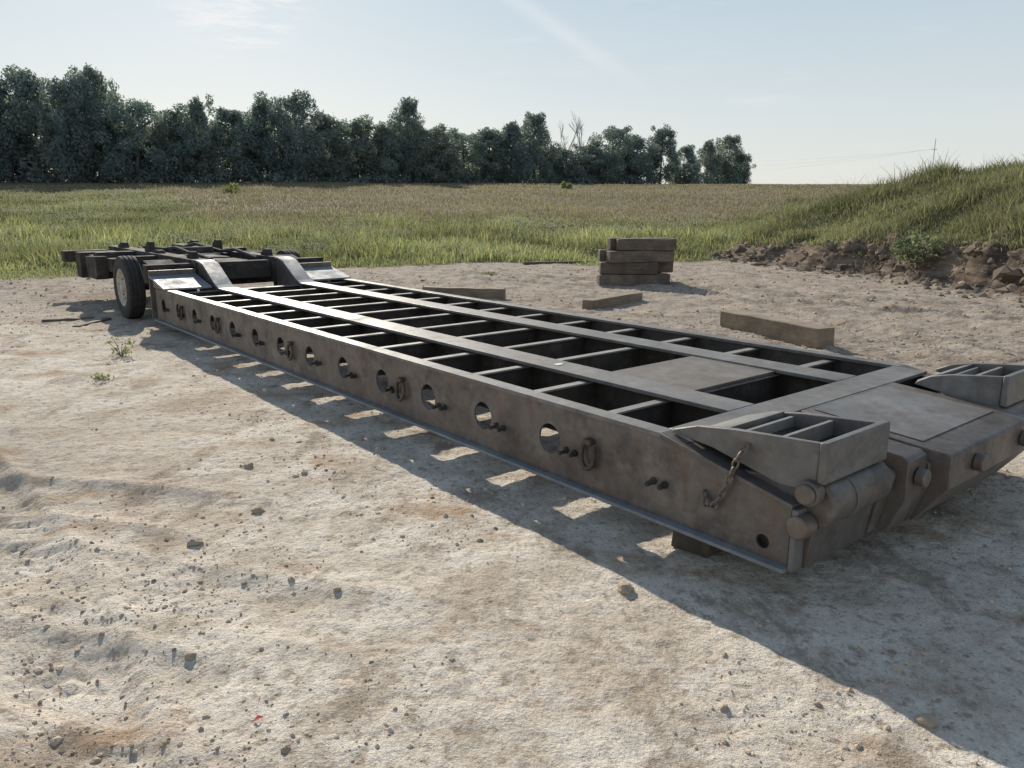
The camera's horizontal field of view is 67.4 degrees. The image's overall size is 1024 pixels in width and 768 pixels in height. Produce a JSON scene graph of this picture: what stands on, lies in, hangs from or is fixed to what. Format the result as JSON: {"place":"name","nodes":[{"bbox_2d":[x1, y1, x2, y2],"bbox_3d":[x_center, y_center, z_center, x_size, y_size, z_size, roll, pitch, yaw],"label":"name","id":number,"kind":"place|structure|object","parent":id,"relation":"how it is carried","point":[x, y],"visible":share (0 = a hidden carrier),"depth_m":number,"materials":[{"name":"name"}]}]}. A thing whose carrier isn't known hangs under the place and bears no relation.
{"place":"outdoors","nodes":[
{"label":"outdoors","id":0,"kind":"place"},
{"bbox_2d":[0,175,1023,767],"bbox_3d":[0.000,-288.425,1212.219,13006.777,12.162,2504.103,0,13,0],"label":"ground","id":1,"kind":"structure","parent":0,"point":[568,657],"depth_m":3.67,"materials":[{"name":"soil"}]},
{"bbox_2d":[0,80,35,182],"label":"broadleaf tree","id":2,"kind":"object","parent":1,"relation":"on","point":[6,172],"visible":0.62,"depth_m":81.23,"materials":[{"name":"green plant"}]},
{"bbox_2d":[0,64,86,182],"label":"broadleaf tree","id":3,"kind":"object","parent":1,"relation":"on","point":[27,82],"visible":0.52,"depth_m":81.43,"materials":[{"name":"green plant"}]},
{"bbox_2d":[28,72,105,183],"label":"broadleaf tree","id":4,"kind":"object","parent":1,"relation":"on","point":[75,88],"visible":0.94,"depth_m":79.96,"materials":[{"name":"green plant"}]},
{"bbox_2d":[41,316,93,321],"bbox_3d":[-6.866,-1.000,11.888,0.708,0.056,0.167,-7,15,-27],"label":"board","id":5,"kind":"object","parent":1,"relation":"on","point":[64,318],"visible":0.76,"depth_m":11.83,"materials":[{"name":"wood"}]},
{"bbox_2d":[72,318,111,326],"bbox_3d":[-6.290,-0.917,11.518,0.128,0.048,0.791,1,13,5],"label":"board","id":6,"kind":"object","parent":1,"relation":"on","point":[93,321],"visible":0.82,"depth_m":11.45,"materials":[{"name":"wood"}]},
{"bbox_2d":[90,757,101,764],"bbox_3d":[-1.360,1.232,2.507,0.029,0.023,0.033,6,14,23],"label":"stone","id":7,"kind":"object","parent":1,"relation":"on","point":[95,760],"visible":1,"depth_m":2.50,"materials":[{"name":"beige stone"}]},
{"bbox_2d":[88,372,114,381],"bbox_3d":[-4.213,-0.070,7.890,0.239,0.117,0.231,0,13,0],"label":"weed","id":8,"kind":"object","parent":1,"relation":"on","point":[104,377],"visible":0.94,"depth_m":7.85,"materials":[{"name":"green plant"}]},
{"bbox_2d":[63,62,139,182],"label":"broadleaf tree","id":9,"kind":"object","parent":1,"relation":"on","point":[96,80],"visible":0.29,"depth_m":84.15,"materials":[{"name":"green plant"}]},
{"bbox_2d":[105,336,134,355],"bbox_3d":[-4.595,-0.425,9.020,0.287,0.266,0.254,0,13,0],"label":"weed","id":10,"kind":"object","parent":1,"relation":"on","point":[125,350],"visible":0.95,"depth_m":9.03,"materials":[{"name":"green plant"}]},
{"bbox_2d":[82,93,192,183],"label":"broadleaf tree","id":11,"kind":"object","parent":1,"relation":"on","point":[127,146],"visible":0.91,"depth_m":81.36,"materials":[{"name":"green plant"}]},
{"bbox_2d":[132,102,200,183],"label":"broadleaf tree","id":12,"kind":"object","parent":1,"relation":"on","point":[170,130],"visible":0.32,"depth_m":84.74,"materials":[{"name":"green plant"}]},
{"bbox_2d":[184,652,196,659],"bbox_3d":[-1.274,1.078,3.039,0.044,0.031,0.046,0,13,0],"label":"stone","id":13,"kind":"object","parent":1,"relation":"on","point":[189,655],"visible":1,"depth_m":3.03,"materials":[{"name":"beige stone"}]},
{"bbox_2d":[187,538,203,546],"bbox_3d":[-1.679,0.849,4.084,0.088,0.063,0.074,0,13,0],"label":"stone","id":14,"kind":"object","parent":1,"relation":"on","point":[193,542],"visible":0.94,"depth_m":4.06,"materials":[{"name":"grey stone"}]},
{"bbox_2d":[172,93,227,182],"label":"broadleaf tree","id":15,"kind":"object","parent":1,"relation":"on","point":[198,117],"visible":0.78,"depth_m":83.30,"materials":[{"name":"green plant"}]},
{"bbox_2d":[221,182,240,192],"bbox_3d":[-21.942,-15.319,60.105,1.390,0.938,1.210,0,13,0],"label":"shrub","id":16,"kind":"object","parent":1,"relation":"on","point":[230,189],"visible":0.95,"depth_m":59.83,"materials":[{"name":"green plant"}]},
{"bbox_2d":[190,106,278,182],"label":"broadleaf tree","id":17,"kind":"object","parent":1,"relation":"on","point":[233,119],"visible":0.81,"depth_m":84.38,"materials":[{"name":"green plant"}]},
{"bbox_2d":[243,463,252,468],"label":"stone","id":18,"kind":"object","parent":1,"relation":"on","point":[247,465],"visible":1,"depth_m":5.23,"materials":[{"name":"grey stone"}]},
{"bbox_2d":[250,505,264,513],"bbox_3d":[-1.493,0.743,4.513,0.078,0.056,0.090,0,13,0],"label":"stone","id":19,"kind":"object","parent":1,"relation":"on","point":[257,509],"visible":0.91,"depth_m":4.49,"materials":[{"name":"grey stone"}]},
{"bbox_2d":[222,91,299,181],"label":"broadleaf tree","id":20,"kind":"object","parent":1,"relation":"on","point":[259,107],"visible":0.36,"depth_m":87.15,"materials":[{"name":"green plant"}]},
{"bbox_2d":[280,744,290,753],"bbox_3d":[-0.741,1.194,2.512,0.032,0.021,0.032,5,14,21],"label":"stone","id":21,"kind":"object","parent":1,"relation":"on","point":[285,748],"visible":1,"depth_m":2.50,"materials":[{"name":"beige stone"}]},
{"bbox_2d":[251,89,333,182],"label":"broadleaf tree","id":22,"kind":"object","parent":1,"relation":"on","point":[290,104],"visible":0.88,"depth_m":84.48,"materials":[{"name":"green plant"}]},
{"bbox_2d":[289,112,363,181],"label":"broadleaf tree","id":23,"kind":"object","parent":1,"relation":"on","point":[334,130],"visible":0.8,"depth_m":86.67,"materials":[{"name":"green plant"}]},
{"bbox_2d":[333,586,340,591],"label":"stone","id":24,"kind":"object","parent":1,"relation":"on","point":[336,588],"visible":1,"depth_m":3.54,"materials":[{"name":"beige stone"}]},
{"bbox_2d":[323,114,402,182],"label":"broadleaf tree","id":25,"kind":"object","parent":1,"relation":"on","point":[358,131],"visible":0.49,"depth_m":89.30,"materials":[{"name":"green plant"}]},
{"bbox_2d":[0,86,742,183],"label":"woodland","id":26,"kind":"object","parent":1,"relation":"on","point":[191,178],"visible":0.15,"depth_m":87.19,"materials":[{"name":"green plant"}]},
{"bbox_2d":[0,189,748,257],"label":"wildflowers","id":27,"kind":"object","parent":1,"relation":"on","point":[201,237],"visible":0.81,"depth_m":31.17,"materials":[{"name":"green plant"}]},
{"bbox_2d":[356,120,415,183],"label":"broadleaf tree","id":28,"kind":"object","parent":1,"relation":"on","point":[375,152],"visible":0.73,"depth_m":90.42,"materials":[{"name":"green plant"}]},
{"bbox_2d":[385,96,433,182],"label":"broadleaf tree","id":29,"kind":"object","parent":1,"relation":"on","point":[408,106],"visible":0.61,"depth_m":92.40,"materials":[{"name":"green plant"}]},
{"bbox_2d":[0,184,836,280],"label":"meadow grass","id":30,"kind":"structure","parent":1,"relation":"on","point":[42,255],"depth_m":29.52,"materials":[{"name":"green plant"}]},
{"bbox_2d":[404,122,467,183],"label":"broadleaf tree","id":31,"kind":"object","parent":1,"relation":"on","point":[441,161],"visible":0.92,"depth_m":93.08,"materials":[{"name":"green plant"}]},
{"bbox_2d":[0,181,883,245],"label":"field crop","id":32,"kind":"object","parent":1,"relation":"on","point":[252,189],"visible":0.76,"depth_m":56.94,"materials":[{"name":"green plant"}]},
{"bbox_2d":[422,286,505,299],"bbox_3d":[-0.919,-1.729,14.638,1.601,0.226,0.214,3,14,13],"label":"timber","id":33,"kind":"object","parent":1,"relation":"on","point":[497,293],"visible":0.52,"depth_m":14.50,"materials":[{"name":"brown wood"}]},
{"bbox_2d":[428,128,502,182],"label":"broadleaf tree","id":34,"kind":"object","parent":1,"relation":"on","point":[468,138],"visible":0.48,"depth_m":96.40,"materials":[{"name":"green plant"}]},
{"bbox_2d":[460,126,516,182],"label":"broadleaf tree","id":35,"kind":"object","parent":1,"relation":"on","point":[487,134],"visible":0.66,"depth_m":98.31,"materials":[{"name":"green plant"}]},
{"bbox_2d":[483,118,539,183],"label":"broadleaf tree","id":36,"kind":"object","parent":1,"relation":"on","point":[521,163],"visible":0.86,"depth_m":98.50,"materials":[{"name":"green plant"}]},
{"bbox_2d":[509,111,562,183],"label":"broadleaf tree","id":37,"kind":"object","parent":1,"relation":"on","point":[538,124],"visible":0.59,"depth_m":102.13,"materials":[{"name":"green plant"}]},
{"bbox_2d":[61,239,1023,573],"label":"lowbed trailer","id":38,"kind":"object","parent":1,"relation":"on","point":[659,425],"visible":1,"depth_m":5.02,"materials":[{"name":"metal"}]},
{"bbox_2d":[701,443,749,510],"bbox_3d":[0.994,0.440,3.619,0.216,0.359,0.078,11,17,39],"label":"chain","id":39,"kind":"object","parent":38,"relation":"hanging from","point":[737,459],"visible":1,"depth_m":3.59,"materials":[{"name":"metal"}]},
{"bbox_2d":[522,260,589,264],"bbox_3d":[1.369,-3.653,23.080,2.168,0.084,0.171,-4,14,-16],"label":"board","id":40,"kind":"object","parent":1,"relation":"on","point":[541,262],"visible":0.77,"depth_m":22.94,"materials":[{"name":"brown wood"}]},
{"bbox_2d":[536,146,591,183],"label":"broadleaf tree","id":41,"kind":"object","parent":1,"relation":"on","point":[558,166],"visible":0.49,"depth_m":106.07,"materials":[{"name":"green plant"}]},
{"bbox_2d":[560,181,571,188],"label":"shrub","id":42,"kind":"object","parent":1,"relation":"on","point":[563,184],"visible":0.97,"depth_m":77.21,"materials":[{"name":"green plant"}]},
{"bbox_2d":[558,114,582,177],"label":"bare tree","id":43,"kind":"object","parent":1,"relation":"on","point":[568,138],"visible":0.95,"depth_m":106.51,"materials":[{"name":"grey plant"}]},
{"bbox_2d":[569,119,590,178],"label":"bare tree","id":44,"kind":"object","parent":1,"relation":"on","point":[583,144],"visible":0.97,"depth_m":106.45,"materials":[{"name":"wood"}]},
{"bbox_2d":[566,142,615,183],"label":"broadleaf tree","id":45,"kind":"object","parent":1,"relation":"on","point":[588,150],"visible":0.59,"depth_m":108.41,"materials":[{"name":"green plant"}]},
{"bbox_2d":[582,292,642,308],"bbox_3d":[1.798,-1.473,13.609,0.222,0.188,1.596,11,17,40],"label":"timber","id":46,"kind":"object","parent":1,"relation":"on","point":[611,300],"visible":0.77,"depth_m":13.41,"materials":[{"name":"brown wood"}]},
{"bbox_2d":[583,125,649,183],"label":"broadleaf tree","id":47,"kind":"object","parent":1,"relation":"on","point":[614,134],"visible":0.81,"depth_m":109.89,"materials":[{"name":"green plant"}]},
{"bbox_2d":[617,582,633,594],"bbox_3d":[0.528,0.955,3.569,0.078,0.057,0.079,3,14,12],"label":"stone","id":48,"kind":"object","parent":1,"relation":"on","point":[625,588],"visible":1,"depth_m":3.55,"materials":[{"name":"beige stone"}]},
{"bbox_2d":[597,273,669,285],"bbox_3d":[2.705,-2.329,17.126,1.620,0.260,0.283,-2,13,-8],"label":"stacked timber","id":49,"kind":"object","parent":1,"relation":"on","point":[629,279],"visible":0.77,"depth_m":17.00,"materials":[{"name":"brown wood"}]},
{"bbox_2d":[599,262,657,273],"bbox_3d":[2.585,-2.577,17.055,1.280,0.260,0.280,0,13,-1],"label":"stacked timber","id":50,"kind":"object","parent":49,"relation":"on","point":[631,268],"visible":0.89,"depth_m":16.92,"materials":[{"name":"brown wood"}]},
{"bbox_2d":[606,251,673,262],"bbox_3d":[2.844,-2.834,17.023,1.500,0.258,0.281,-3,13,-12],"label":"stacked timber","id":51,"kind":"object","parent":50,"relation":"on","point":[635,256],"visible":0.91,"depth_m":16.89,"materials":[{"name":"brown wood"}]},
{"bbox_2d":[616,238,676,250],"bbox_3d":[2.963,-3.087,16.976,1.300,0.257,0.283,0,13,-1],"label":"stacked timber","id":52,"kind":"object","parent":51,"relation":"on","point":[640,244],"visible":1,"depth_m":16.85,"materials":[{"name":"brown wood"}]},
{"bbox_2d":[608,133,664,183],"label":"broadleaf tree","id":53,"kind":"object","parent":1,"relation":"on","point":[651,148],"visible":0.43,"depth_m":114.01,"materials":[{"name":"green plant"}]},
{"bbox_2d":[643,124,680,183],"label":"broadleaf tree","id":54,"kind":"object","parent":1,"relation":"on","point":[662,136],"visible":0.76,"depth_m":116.02,"materials":[{"name":"green plant"}]},
{"bbox_2d":[665,144,702,183],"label":"broadleaf tree","id":55,"kind":"object","parent":1,"relation":"on","point":[689,155],"visible":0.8,"depth_m":119.51,"materials":[{"name":"green plant"}]},
{"bbox_2d":[671,530,720,557],"bbox_3d":[1.125,0.746,4.158,0.232,0.150,0.620,12,18,41],"label":"support block","id":56,"kind":"object","parent":1,"relation":"on","point":[689,544],"depth_m":3.94,"materials":[{"name":"brown wood"}]},
{"bbox_2d":[692,138,727,183],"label":"broadleaf tree","id":57,"kind":"object","parent":1,"relation":"on","point":[711,163],"visible":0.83,"depth_m":122.08,"materials":[{"name":"green plant"}]},
{"bbox_2d":[719,704,729,712],"bbox_3d":[0.751,1.146,2.713,0.035,0.027,0.038,11,17,40],"label":"stone","id":58,"kind":"object","parent":1,"relation":"on","point":[723,708],"visible":1,"depth_m":2.71,"materials":[{"name":"beige stone"}]},
{"bbox_2d":[712,134,751,183],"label":"broadleaf tree","id":59,"kind":"object","parent":1,"relation":"on","point":[729,144],"visible":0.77,"depth_m":123.83,"materials":[{"name":"green plant"}]},
{"bbox_2d":[732,153,756,183],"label":"broadleaf tree","id":60,"kind":"object","parent":1,"relation":"on","point":[746,175],"visible":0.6,"depth_m":125.45,"materials":[{"name":"green plant"}]},
{"bbox_2d":[720,310,834,348],"bbox_3d":[3.531,-0.765,10.397,0.294,0.264,1.878,-6,14,-23],"label":"timber","id":61,"kind":"object","parent":1,"relation":"on","point":[806,334],"visible":0.88,"depth_m":10.11,"materials":[{"name":"brown wood"}]},
{"bbox_2d":[684,233,1023,307],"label":"rubble","id":62,"kind":"object","parent":1,"relation":"on","point":[1005,274],"visible":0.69,"depth_m":18.89,"materials":[{"name":"brown soil"}]},
{"bbox_2d":[727,146,1023,273],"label":"mound grass","id":63,"kind":"structure","parent":1,"relation":"on","point":[1003,213],"depth_m":22.53,"materials":[{"name":"green plant"}]},
{"bbox_2d":[889,228,958,265],"bbox_3d":[9.659,-3.185,17.956,1.538,0.899,1.480,0,13,0],"label":"shrub","id":64,"kind":"object","parent":1,"relation":"on","point":[904,247],"visible":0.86,"depth_m":17.95,"materials":[{"name":"green plant"}]},
{"bbox_2d":[916,713,939,728],"bbox_3d":[1.447,1.173,2.677,0.074,0.049,0.069,0,13,0],"label":"stone","id":65,"kind":"object","parent":1,"relation":"on","point":[929,720],"visible":1,"depth_m":2.66,"materials":[{"name":"beige stone"}]},
{"bbox_2d":[0,0,1023,184],"label":"sky","id":66,"kind":"structure","parent":0,"point":[807,81],"materials":[{"name":"blue"}]},
{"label":"stacked timber","id":67,"kind":"object","parent":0,"visible":0},
{"bbox_2d":[658,262,672,272],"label":"stacked timber","id":68,"kind":"object","parent":67,"relation":"on","point":[665,267],"visible":0.18,"depth_m":17.35,"materials":[{"name":"brown wood"}]},
{"bbox_2d":[598,249,617,261],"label":"stacked timber","id":69,"kind":"object","parent":68,"relation":"on","point":[601,255],"visible":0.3,"depth_m":17.14,"materials":[{"name":"brown wood"}]},
{"bbox_2d":[607,237,669,249],"bbox_3d":[2.851,-3.157,17.268,1.400,0.259,0.280,-2,13,-10],"label":"stacked timber","id":70,"kind":"object","parent":69,"relation":"on","point":[611,243],"visible":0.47,"depth_m":17.05,"materials":[{"name":"brown wood"}]}
]}

